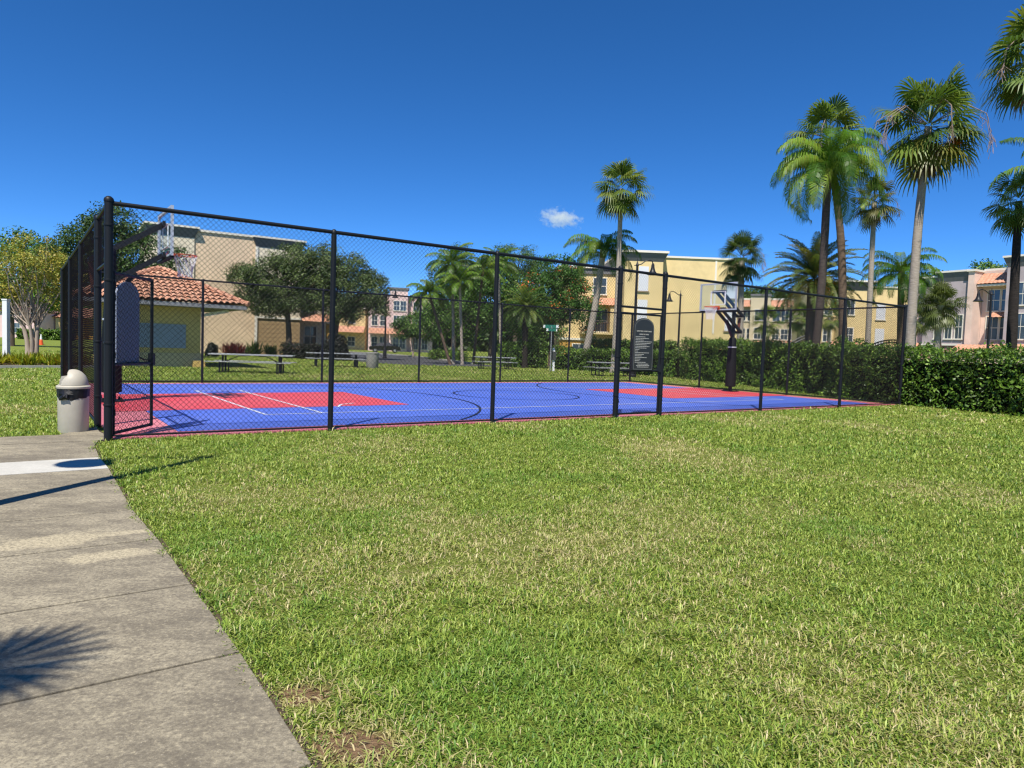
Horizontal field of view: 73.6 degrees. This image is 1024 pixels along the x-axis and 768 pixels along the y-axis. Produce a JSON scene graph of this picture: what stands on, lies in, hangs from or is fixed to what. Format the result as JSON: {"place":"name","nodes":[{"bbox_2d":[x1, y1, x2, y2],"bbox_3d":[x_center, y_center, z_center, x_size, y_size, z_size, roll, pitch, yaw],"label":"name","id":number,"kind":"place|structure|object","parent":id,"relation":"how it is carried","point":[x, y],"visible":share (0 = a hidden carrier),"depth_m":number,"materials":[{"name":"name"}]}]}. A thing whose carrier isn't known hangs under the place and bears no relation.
{"place":"outdoors","nodes":[
{"label":"outdoors","id":0,"kind":"place"},
{"bbox_2d":[0,303,59,337],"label":"house","id":1,"kind":"structure","parent":0,"point":[49,320],"depth_m":132.40,"materials":[{"name":"paint"}]},
{"bbox_2d":[52,308,92,339],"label":"house","id":2,"kind":"structure","parent":0,"point":[57,321],"depth_m":135.16,"materials":[{"name":"paint"}]},
{"bbox_2d":[0,427,313,767],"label":"sidewalk","id":3,"kind":"structure","parent":0,"point":[112,651],"depth_m":2.96,"materials":[{"name":"concrete"}]},
{"bbox_2d":[0,457,107,474],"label":"sidewalk slab","id":4,"kind":"structure","parent":3,"relation":"attached to","point":[26,467],"depth_m":6.92,"materials":[{"name":"concrete"}]},
{"bbox_2d":[95,430,323,767],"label":"sidewalk edge","id":5,"kind":"object","parent":3,"relation":"attached to","point":[278,706],"visible":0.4,"depth_m":2.77,"materials":[{"name":"concrete"}]},
{"bbox_2d":[204,343,219,355],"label":"shrub","id":6,"kind":"object","parent":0,"point":[212,347],"visible":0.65,"depth_m":49.70,"materials":[{"name":"green plant"}]},
{"bbox_2d":[338,308,368,349],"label":"house","id":7,"kind":"structure","parent":0,"point":[356,332],"depth_m":122.87,"materials":[{"name":"yellow paint"}]},
{"bbox_2d":[350,353,503,366],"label":"street","id":8,"kind":"structure","parent":0,"point":[403,359],"depth_m":55.38,"materials":[{"name":"grey asphalt"}]},
{"bbox_2d":[369,343,400,352],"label":"parked car","id":9,"kind":"object","parent":8,"relation":"on","point":[378,345],"visible":0.78,"depth_m":99.03,"materials":[{"name":"black paint"}]},
{"bbox_2d":[382,289,396,357],"bbox_3d":[-10.969,-5.475,61.816,1.332,6.344,0.586,2,3,0],"label":"street lamp","id":10,"kind":"object","parent":8,"relation":"on","point":[385,351],"visible":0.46,"depth_m":61.81,"materials":[{"name":"black metal"}]},
{"bbox_2d":[349,351,472,363],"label":"kerb","id":11,"kind":"structure","parent":8,"relation":"on","point":[417,356],"depth_m":71.83,"materials":[{"name":"concrete"}]},
{"bbox_2d":[89,382,894,439],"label":"court floor","id":12,"kind":"structure","parent":0,"point":[260,410],"depth_m":16.05,"materials":[{"name":"blue"}]},
{"bbox_2d":[88,205,197,401],"bbox_3d":[-7.518,-1.610,14.031,1.671,3.925,1.613,2,3,4],"label":"basketball hoop","id":13,"kind":"object","parent":12,"relation":"on","point":[141,236],"visible":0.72,"depth_m":13.71,"materials":[{"name":"black paint"}]},
{"bbox_2d":[699,282,743,391],"bbox_3d":[7.633,-1.681,24.991,1.613,3.925,1.671,3,3,14],"label":"basketball hoop","id":14,"kind":"object","parent":12,"relation":"on","point":[722,310],"visible":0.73,"depth_m":25.18,"materials":[{"name":"plastic"}]},
{"bbox_2d":[0,337,1023,767],"bbox_3d":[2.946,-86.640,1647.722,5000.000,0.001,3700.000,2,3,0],"label":"lawn","id":15,"kind":"structure","parent":0,"point":[370,743],"depth_m":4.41,"materials":[{"name":"green plant"}]},
{"bbox_2d":[0,225,59,345],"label":"tree","id":16,"kind":"object","parent":15,"relation":"on","point":[12,328],"visible":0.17,"depth_m":59.24,"materials":[{"name":"green plant"}]},
{"bbox_2d":[0,230,74,353],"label":"tree","id":17,"kind":"object","parent":15,"relation":"on","point":[28,318],"visible":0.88,"depth_m":34.09,"materials":[{"name":"green plant"}]},
{"bbox_2d":[16,328,74,339],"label":"hedge","id":18,"kind":"object","parent":15,"relation":"on","point":[50,334],"visible":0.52,"depth_m":112.10,"materials":[{"name":"green plant"}]},
{"bbox_2d":[0,365,93,367],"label":"bed kerb","id":19,"kind":"structure","parent":15,"relation":"on","point":[28,366],"depth_m":25.45,"materials":[{"name":"concrete"}]},
{"bbox_2d":[56,369,90,433],"bbox_3d":[-6.061,0.234,9.438,0.410,0.874,0.448,2,3,0],"label":"litter bin","id":20,"kind":"object","parent":15,"relation":"on","point":[73,386],"visible":1,"depth_m":9.31,"materials":[{"name":"beige plastic"}]},
{"bbox_2d":[62,206,103,427],"bbox_3d":[-8.569,-1.131,13.476,0.110,3.198,11.520,0,4,-36],"label":"chain link fence","id":21,"kind":"object","parent":15,"relation":"on","point":[81,268],"visible":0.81,"depth_m":11.63,"materials":[{"name":"black metal"}]},
{"bbox_2d":[10,200,191,301],"bbox_3d":[-26.085,-6.763,43.968,11.744,9.994,5.894,2,3,0],"label":"tree","id":22,"kind":"object","parent":15,"relation":"on","point":[68,246],"visible":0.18,"depth_m":42.60,"materials":[{"name":"green plant"}]},
{"bbox_2d":[73,265,250,366],"bbox_3d":[-16.521,-3.181,31.646,6.959,4.610,6.344,0,4,-36],"label":"tile roofed hut","id":23,"kind":"object","parent":15,"relation":"on","point":[176,318],"visible":0.45,"depth_m":30.58,"materials":[{"name":"paint"}]},
{"bbox_2d":[137,221,329,354],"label":"building","id":24,"kind":"structure","parent":15,"relation":"on","point":[223,259],"depth_m":58.79,"materials":[{"name":"beige paint"}]},
{"bbox_2d":[303,325,316,346],"bbox_3d":[-19.060,-4.514,64.687,1.380,2.010,0.126,0,4,-33],"label":"window","id":25,"kind":"structure","parent":24,"relation":"in","point":[311,330],"depth_m":64.69,"materials":[{"name":"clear glass"}]},
{"bbox_2d":[227,342,249,353],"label":"shrub","id":26,"kind":"object","parent":15,"relation":"on","point":[238,348],"visible":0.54,"depth_m":54.70,"materials":[{"name":"red plant"}]},
{"bbox_2d":[205,353,296,373],"bbox_3d":[-10.481,-0.827,27.622,3.221,0.750,1.720,1,3,-9],"label":"picnic table","id":27,"kind":"object","parent":15,"relation":"on","point":[224,365],"visible":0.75,"depth_m":27.42,"materials":[{"name":"black paint"}]},
{"bbox_2d":[246,340,264,353],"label":"shrub","id":28,"kind":"object","parent":15,"relation":"on","point":[254,348],"visible":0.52,"depth_m":55.61,"materials":[{"name":"green plant"}]},
{"bbox_2d":[263,343,280,354],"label":"shrub","id":29,"kind":"object","parent":15,"relation":"on","point":[271,350],"visible":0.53,"depth_m":56.68,"materials":[{"name":"green plant"}]},
{"bbox_2d":[17,298,548,351],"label":"woods","id":30,"kind":"object","parent":15,"relation":"on","point":[485,342],"visible":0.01,"depth_m":178.16,"materials":[{"name":"green plant"}]},
{"bbox_2d":[221,242,345,345],"bbox_3d":[-18.022,-6.683,53.884,9.653,9.324,5.733,2,3,0],"label":"tree","id":31,"kind":"object","parent":15,"relation":"on","point":[263,273],"visible":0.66,"depth_m":52.61,"materials":[{"name":"green plant"}]},
{"bbox_2d":[279,342,320,359],"bbox_3d":[-15.726,-2.487,51.013,3.151,1.329,1.466,3,3,19],"label":"hedge","id":32,"kind":"object","parent":15,"relation":"on","point":[296,352],"visible":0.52,"depth_m":50.69,"materials":[{"name":"green plant"}]},
{"bbox_2d":[318,334,351,360],"bbox_3d":[-12.862,-2.704,49.975,2.411,2.035,2.375,2,3,0],"label":"shrub","id":33,"kind":"object","parent":15,"relation":"on","point":[341,347],"visible":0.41,"depth_m":49.39,"materials":[{"name":"green plant"}]},
{"bbox_2d":[306,352,365,366],"bbox_3d":[-9.628,-1.324,37.457,3.172,0.750,1.720,1,3,-20],"label":"picnic table","id":34,"kind":"object","parent":15,"relation":"on","point":[351,358],"visible":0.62,"depth_m":37.26,"materials":[{"name":"black paint"}]},
{"bbox_2d":[292,241,393,333],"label":"tree","id":35,"kind":"object","parent":15,"relation":"on","point":[357,287],"visible":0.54,"depth_m":53.81,"materials":[{"name":"green plant"}]},
{"bbox_2d":[60,268,631,382],"bbox_3d":[-3.348,-1.531,24.366,21.284,3.188,0.107,0,4,-36],"label":"chain link fence","id":36,"kind":"object","parent":15,"relation":"on","point":[203,329],"visible":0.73,"depth_m":22.66,"materials":[{"name":"black metal"}]},
{"bbox_2d":[366,352,378,367],"bbox_3d":[-7.610,-1.302,37.306,0.700,0.860,0.700,2,3,0],"label":"concrete barrel","id":37,"kind":"object","parent":15,"relation":"on","point":[375,358],"visible":0.76,"depth_m":37.03,"materials":[{"name":"grey concrete"}]},
{"bbox_2d":[368,287,432,352],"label":"townhouse","id":38,"kind":"structure","parent":15,"relation":"on","point":[407,311],"depth_m":117.72,"materials":[{"name":"pink paint"}]},
{"bbox_2d":[389,311,433,356],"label":"tree","id":39,"kind":"object","parent":15,"relation":"on","point":[406,329],"visible":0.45,"depth_m":71.50,"materials":[{"name":"green plant"}]},
{"bbox_2d":[406,278,452,364],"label":"queen palm","id":40,"kind":"object","parent":15,"relation":"on","point":[435,291],"visible":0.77,"depth_m":48.51,"materials":[{"name":"green plant"}]},
{"bbox_2d":[427,348,468,360],"bbox_3d":[-5.792,-2.675,62.360,1.644,1.186,5.191,0,4,-38],"label":"hedge","id":41,"kind":"object","parent":15,"relation":"on","point":[438,354],"visible":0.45,"depth_m":62.44,"materials":[{"name":"green plant"}]},
{"bbox_2d":[425,242,478,363],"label":"queen palm","id":42,"kind":"object","parent":15,"relation":"on","point":[452,260],"visible":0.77,"depth_m":50.48,"materials":[{"name":"green plant"}]},
{"bbox_2d":[425,242,493,349],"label":"tree","id":43,"kind":"object","parent":15,"relation":"on","point":[435,270],"visible":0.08,"depth_m":74.94,"materials":[{"name":"green plant"}]},
{"bbox_2d":[434,264,487,364],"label":"queen palm","id":44,"kind":"object","parent":15,"relation":"on","point":[465,276],"visible":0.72,"depth_m":49.49,"materials":[{"name":"green plant"}]},
{"bbox_2d":[463,254,507,363],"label":"queen palm","id":45,"kind":"object","parent":15,"relation":"on","point":[492,271],"visible":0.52,"depth_m":52.62,"materials":[{"name":"green plant"}]},
{"bbox_2d":[406,266,568,360],"bbox_3d":[-2.236,-6.885,66.063,15.673,9.498,6.120,2,3,0],"label":"tree","id":46,"kind":"object","parent":15,"relation":"on","point":[470,297],"visible":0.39,"depth_m":64.77,"materials":[{"name":"green plant"}]},
{"bbox_2d":[474,356,513,369],"bbox_3d":[-1.081,-1.302,42.488,2.562,0.750,1.720,1,3,-16],"label":"picnic table","id":47,"kind":"object","parent":15,"relation":"on","point":[481,362],"visible":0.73,"depth_m":42.22,"materials":[{"name":"black paint"}]},
{"bbox_2d":[476,247,519,349],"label":"queen palm","id":48,"kind":"object","parent":15,"relation":"on","point":[508,269],"visible":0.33,"depth_m":59.61,"materials":[{"name":"green plant"}]},
{"bbox_2d":[103,196,907,440],"bbox_3d":[3.178,-0.849,15.379,21.394,3.228,1.087,0,4,-36],"label":"chain link fence","id":49,"kind":"object","parent":15,"relation":"on","point":[110,355],"visible":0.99,"depth_m":11.24,"materials":[{"name":"black metal"}]},
{"bbox_2d":[115,282,139,362],"bbox_3d":[-5.245,-0.837,9.328,0.028,1.098,0.600,2,3,-2],"label":"rules board","id":50,"kind":"object","parent":49,"relation":"attached to","point":[120,325],"visible":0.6,"depth_m":9.29,"materials":[{"name":"blue"}]},
{"bbox_2d":[632,318,653,369],"bbox_3d":[2.769,-0.837,14.428,0.600,1.098,0.029,0,4,-36],"label":"rules board","id":51,"kind":"object","parent":49,"relation":"attached to","point":[643,343],"visible":1,"depth_m":14.41,"materials":[{"name":"grey metal"}]},
{"bbox_2d":[475,242,547,340],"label":"tree","id":52,"kind":"object","parent":15,"relation":"on","point":[527,253],"visible":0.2,"depth_m":76.08,"materials":[{"name":"green plant"}]},
{"bbox_2d":[497,337,547,368],"bbox_3d":[0.903,-2.215,48.286,2.800,2.244,4.205,0,4,-34],"label":"hedge","id":53,"kind":"object","parent":15,"relation":"on","point":[529,352],"visible":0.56,"depth_m":47.25,"materials":[{"name":"green plant"}]},
{"bbox_2d":[500,281,552,367],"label":"date palm","id":54,"kind":"object","parent":15,"relation":"on","point":[526,297],"visible":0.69,"depth_m":46.68,"materials":[{"name":"green plant"}]},
{"bbox_2d":[543,325,558,370],"bbox_3d":[2.310,-2.172,41.433,0.940,2.830,0.068,2,3,0],"label":"street sign","id":55,"kind":"object","parent":15,"relation":"on","point":[547,326],"visible":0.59,"depth_m":41.36,"materials":[{"name":"green metal"}]},
{"bbox_2d":[508,252,605,365],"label":"tree","id":56,"kind":"object","parent":15,"relation":"on","point":[565,280],"visible":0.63,"depth_m":50.81,"materials":[{"name":"green plant"}]},
{"bbox_2d":[563,229,641,348],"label":"queen palm","id":57,"kind":"object","parent":15,"relation":"on","point":[604,246],"visible":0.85,"depth_m":45.34,"materials":[{"name":"green plant"}]},
{"bbox_2d":[590,362,628,375],"bbox_3d":[5.586,-0.814,37.606,2.928,0.750,1.720,1,3,-19],"label":"picnic table","id":58,"kind":"object","parent":15,"relation":"on","point":[595,367],"visible":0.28,"depth_m":37.38,"materials":[{"name":"black paint"}]},
{"bbox_2d":[551,344,686,377],"bbox_3d":[6.426,-1.585,43.062,2.157,1.891,11.256,0,4,-37],"label":"hedge","id":59,"kind":"object","parent":15,"relation":"on","point":[621,357],"visible":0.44,"depth_m":43.71,"materials":[{"name":"green plant"}]},
{"bbox_2d":[592,159,655,372],"bbox_3d":[6.605,-7.309,42.574,4.153,13.456,3.552,-1,4,-42],"label":"fan palm","id":60,"kind":"object","parent":15,"relation":"on","point":[619,202],"visible":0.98,"depth_m":42.12,"materials":[{"name":"green plant"}]},
{"bbox_2d":[590,336,676,356],"bbox_3d":[7.997,-2.031,46.715,1.938,2.536,7.394,-1,4,-39],"label":"hedge","id":61,"kind":"object","parent":15,"relation":"on","point":[628,345],"visible":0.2,"depth_m":46.35,"materials":[{"name":"green plant"}]},
{"bbox_2d":[631,258,655,376],"bbox_3d":[7.089,-3.551,36.850,1.342,6.395,0.590,2,3,0],"label":"street lamp","id":62,"kind":"object","parent":15,"relation":"on","point":[651,270],"visible":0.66,"depth_m":36.71,"materials":[{"name":"black metal"}]},
{"bbox_2d":[667,291,681,354],"bbox_3d":[10.311,-3.312,43.867,1.131,5.388,0.497,2,3,0],"label":"street lamp","id":63,"kind":"object","parent":15,"relation":"on","point":[670,300],"visible":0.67,"depth_m":43.75,"materials":[{"name":"black metal"}]},
{"bbox_2d":[718,230,767,340],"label":"fan palm","id":64,"kind":"object","parent":15,"relation":"on","point":[741,271],"visible":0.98,"depth_m":43.34,"materials":[{"name":"green plant"}]},
{"bbox_2d":[744,283,786,297],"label":"tree","id":65,"kind":"object","parent":15,"relation":"on","point":[747,293],"visible":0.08,"depth_m":147.86,"materials":[{"name":"green plant"}]},
{"bbox_2d":[743,294,788,351],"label":"townhouse","id":66,"kind":"structure","parent":15,"relation":"on","point":[750,304],"depth_m":101.39,"materials":[{"name":"beige paint"}]},
{"bbox_2d":[629,306,903,402],"bbox_3d":[8.691,-1.207,25.954,0.105,3.188,11.625,0,4,-36],"label":"chain link fence","id":67,"kind":"object","parent":15,"relation":"on","point":[787,358],"visible":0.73,"depth_m":24.43,"materials":[{"name":"black metal"}]},
{"bbox_2d":[750,305,784,339],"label":"tree","id":68,"kind":"object","parent":15,"relation":"on","point":[771,332],"visible":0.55,"depth_m":65.31,"materials":[{"name":"green plant"}]},
{"bbox_2d":[678,335,877,396],"bbox_3d":[11.264,-1.015,30.628,2.516,2.407,13.537,1,3,-10],"label":"hedge","id":69,"kind":"object","parent":15,"relation":"on","point":[796,351],"visible":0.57,"depth_m":29.38,"materials":[{"name":"green plant"}]},
{"bbox_2d":[783,301,805,342],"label":"tree","id":70,"kind":"object","parent":15,"relation":"on","point":[801,306],"visible":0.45,"depth_m":67.28,"materials":[{"name":"green plant"}]},
{"bbox_2d":[759,231,870,342],"bbox_3d":[14.490,-3.517,32.907,5.175,7.451,5.148,2,3,0],"label":"date palm","id":71,"kind":"object","parent":15,"relation":"on","point":[808,263],"visible":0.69,"depth_m":32.36,"materials":[{"name":"green plant"}]},
{"bbox_2d":[783,92,871,343],"bbox_3d":[13.915,-6.229,30.703,3.749,13.095,3.676,2,3,0],"label":"fan palm","id":72,"kind":"object","parent":15,"relation":"on","point":[825,112],"visible":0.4,"depth_m":30.25,"materials":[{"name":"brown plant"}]},
{"bbox_2d":[770,126,888,393],"bbox_3d":[11.926,-4.614,26.192,3.981,10.200,4.442,2,3,0],"label":"queen palm","id":73,"kind":"object","parent":15,"relation":"on","point":[822,166],"visible":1,"depth_m":25.75,"materials":[{"name":"green plant"}]},
{"bbox_2d":[821,301,837,344],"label":"tree","id":74,"kind":"object","parent":15,"relation":"on","point":[828,321],"visible":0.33,"depth_m":69.32,"materials":[{"name":"green plant"}]},
{"bbox_2d":[850,174,905,344],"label":"fan palm","id":75,"kind":"object","parent":15,"relation":"on","point":[870,218],"visible":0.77,"depth_m":36.52,"materials":[{"name":"green plant"}]},
{"bbox_2d":[859,247,946,356],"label":"queen palm","id":76,"kind":"object","parent":15,"relation":"on","point":[901,268],"visible":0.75,"depth_m":43.15,"materials":[{"name":"green plant"}]},
{"bbox_2d":[914,305,930,360],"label":"fan palm","id":77,"kind":"object","parent":15,"relation":"on","point":[919,328],"visible":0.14,"depth_m":51.20,"materials":[{"name":"green plant"}]},
{"bbox_2d":[839,338,1023,415],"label":"hedge","id":78,"kind":"object","parent":15,"relation":"on","point":[954,382],"visible":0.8,"depth_m":20.17,"materials":[{"name":"green plant"}]},
{"bbox_2d":[868,61,996,359],"bbox_3d":[15.947,-5.714,26.535,4.369,12.616,4.180,5,4,40],"label":"fan palm","id":79,"kind":"object","parent":15,"relation":"on","point":[923,157],"visible":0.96,"depth_m":26.22,"materials":[{"name":"green plant"}]},
{"bbox_2d":[918,296,958,361],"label":"fan palm","id":80,"kind":"object","parent":15,"relation":"on","point":[943,301],"visible":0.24,"depth_m":43.14,"materials":[{"name":"green plant"}]},
{"bbox_2d":[917,280,969,356],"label":"fan palm","id":81,"kind":"object","parent":15,"relation":"on","point":[939,318],"visible":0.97,"depth_m":40.44,"materials":[{"name":"green plant"}]},
{"bbox_2d":[916,254,1023,363],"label":"townhouse row","id":82,"kind":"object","parent":15,"relation":"on","point":[971,331],"visible":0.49,"depth_m":66.54,"materials":[{"name":"pink paint"}]},
{"bbox_2d":[942,315,952,339],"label":"window","id":83,"kind":"structure","parent":82,"relation":"in","point":[947,334],"depth_m":68.40,"materials":[{"name":"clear glass"}]},
{"bbox_2d":[953,314,963,339],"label":"window","id":84,"kind":"structure","parent":82,"relation":"in","point":[958,335],"depth_m":67.53,"materials":[{"name":"clear glass"}]},
{"bbox_2d":[983,316,999,340],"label":"window","id":85,"kind":"structure","parent":82,"relation":"in","point":[994,330],"depth_m":66.24,"materials":[{"name":"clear glass"}]},
{"bbox_2d":[985,289,1001,311],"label":"window","id":86,"kind":"structure","parent":82,"relation":"in","point":[996,300],"depth_m":66.13,"materials":[{"name":"clear glass"}]},
{"bbox_2d":[997,317,1003,340],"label":"window","id":87,"kind":"structure","parent":82,"relation":"in","point":[1001,320],"depth_m":65.66,"materials":[{"name":"clear glass"}]},
{"bbox_2d":[999,289,1005,311],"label":"window","id":88,"kind":"structure","parent":82,"relation":"in","point":[1003,292],"depth_m":65.52,"materials":[{"name":"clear glass"}]},
{"bbox_2d":[1018,313,1023,339],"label":"window","id":89,"kind":"structure","parent":82,"relation":"in","point":[1021,315],"depth_m":62.96,"materials":[{"name":"clear glass"}]},
{"bbox_2d":[1019,282,1023,305],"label":"window","id":90,"kind":"structure","parent":82,"relation":"in","point":[1021,289],"depth_m":62.96,"materials":[{"name":"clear glass"}]},
{"bbox_2d":[973,289,993,362],"bbox_3d":[26.321,-2.574,38.370,1.173,5.589,0.516,2,3,0],"label":"street lamp","id":91,"kind":"object","parent":15,"relation":"on","point":[978,298],"visible":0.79,"depth_m":38.26,"materials":[{"name":"black metal"}]},
{"bbox_2d":[969,258,1006,269],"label":"tree","id":92,"kind":"object","parent":15,"relation":"on","point":[985,265],"visible":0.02,"depth_m":105.84,"materials":[{"name":"green plant"}]},
{"bbox_2d":[976,4,1023,121],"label":"fan palm","id":93,"kind":"object","parent":15,"relation":"on","point":[1012,93],"visible":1,"depth_m":21.60,"materials":[{"name":"green plant"}]},
{"bbox_2d":[980,170,1023,363],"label":"fan palm","id":94,"kind":"object","parent":15,"relation":"on","point":[1013,219],"visible":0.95,"depth_m":23.73,"materials":[{"name":"green plant"}]},
{"bbox_2d":[988,137,1023,205],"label":"queen palm","id":95,"kind":"object","parent":15,"relation":"on","point":[1016,169],"visible":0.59,"depth_m":25.55,"materials":[{"name":"green plant"}]},
{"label":"flower bed","id":96,"kind":"structure","parent":15,"relation":"on","visible":0},
{"bbox_2d":[1,299,10,355],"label":"white pole","id":97,"kind":"object","parent":96,"relation":"on","point":[6,326],"visible":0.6,"depth_m":28.52,"materials":[{"name":"metal"}]},
{"bbox_2d":[7,350,29,363],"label":"bed plant","id":98,"kind":"object","parent":96,"relation":"on","point":[17,356],"visible":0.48,"depth_m":27.70,"materials":[{"name":"green plant"}]},
{"bbox_2d":[12,352,42,364],"bbox_3d":[-19.103,-1.012,27.040,1.085,0.597,0.927,2,3,0],"label":"bed plant","id":99,"kind":"object","parent":96,"relation":"on","point":[32,359],"visible":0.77,"depth_m":26.96,"materials":[{"name":"green plant"}]},
{"bbox_2d":[38,353,57,364],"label":"bed plant","id":100,"kind":"object","parent":96,"relation":"on","point":[49,360],"visible":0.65,"depth_m":27.42,"materials":[{"name":"green plant"}]},
{"bbox_2d":[0,0,1023,301],"label":"sky","id":101,"kind":"structure","parent":0,"point":[482,123],"materials":[{"name":"blue"}]},
{"bbox_2d":[552,250,737,354],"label":"building","id":102,"kind":"structure","parent":0,"point":[707,268],"depth_m":63.19,"materials":[{"name":"yellow paint"}]},
{"bbox_2d":[592,277,606,295],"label":"window","id":103,"kind":"structure","parent":102,"relation":"in","point":[602,287],"depth_m":65.84,"materials":[{"name":"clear glass"}]},
{"bbox_2d":[594,309,607,331],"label":"window","id":104,"kind":"structure","parent":102,"relation":"in","point":[606,314],"depth_m":66.03,"materials":[{"name":"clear glass"}]},
{"bbox_2d":[792,280,907,357],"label":"building","id":105,"kind":"structure","parent":0,"point":[862,294],"depth_m":81.51,"materials":[{"name":"yellow paint"}]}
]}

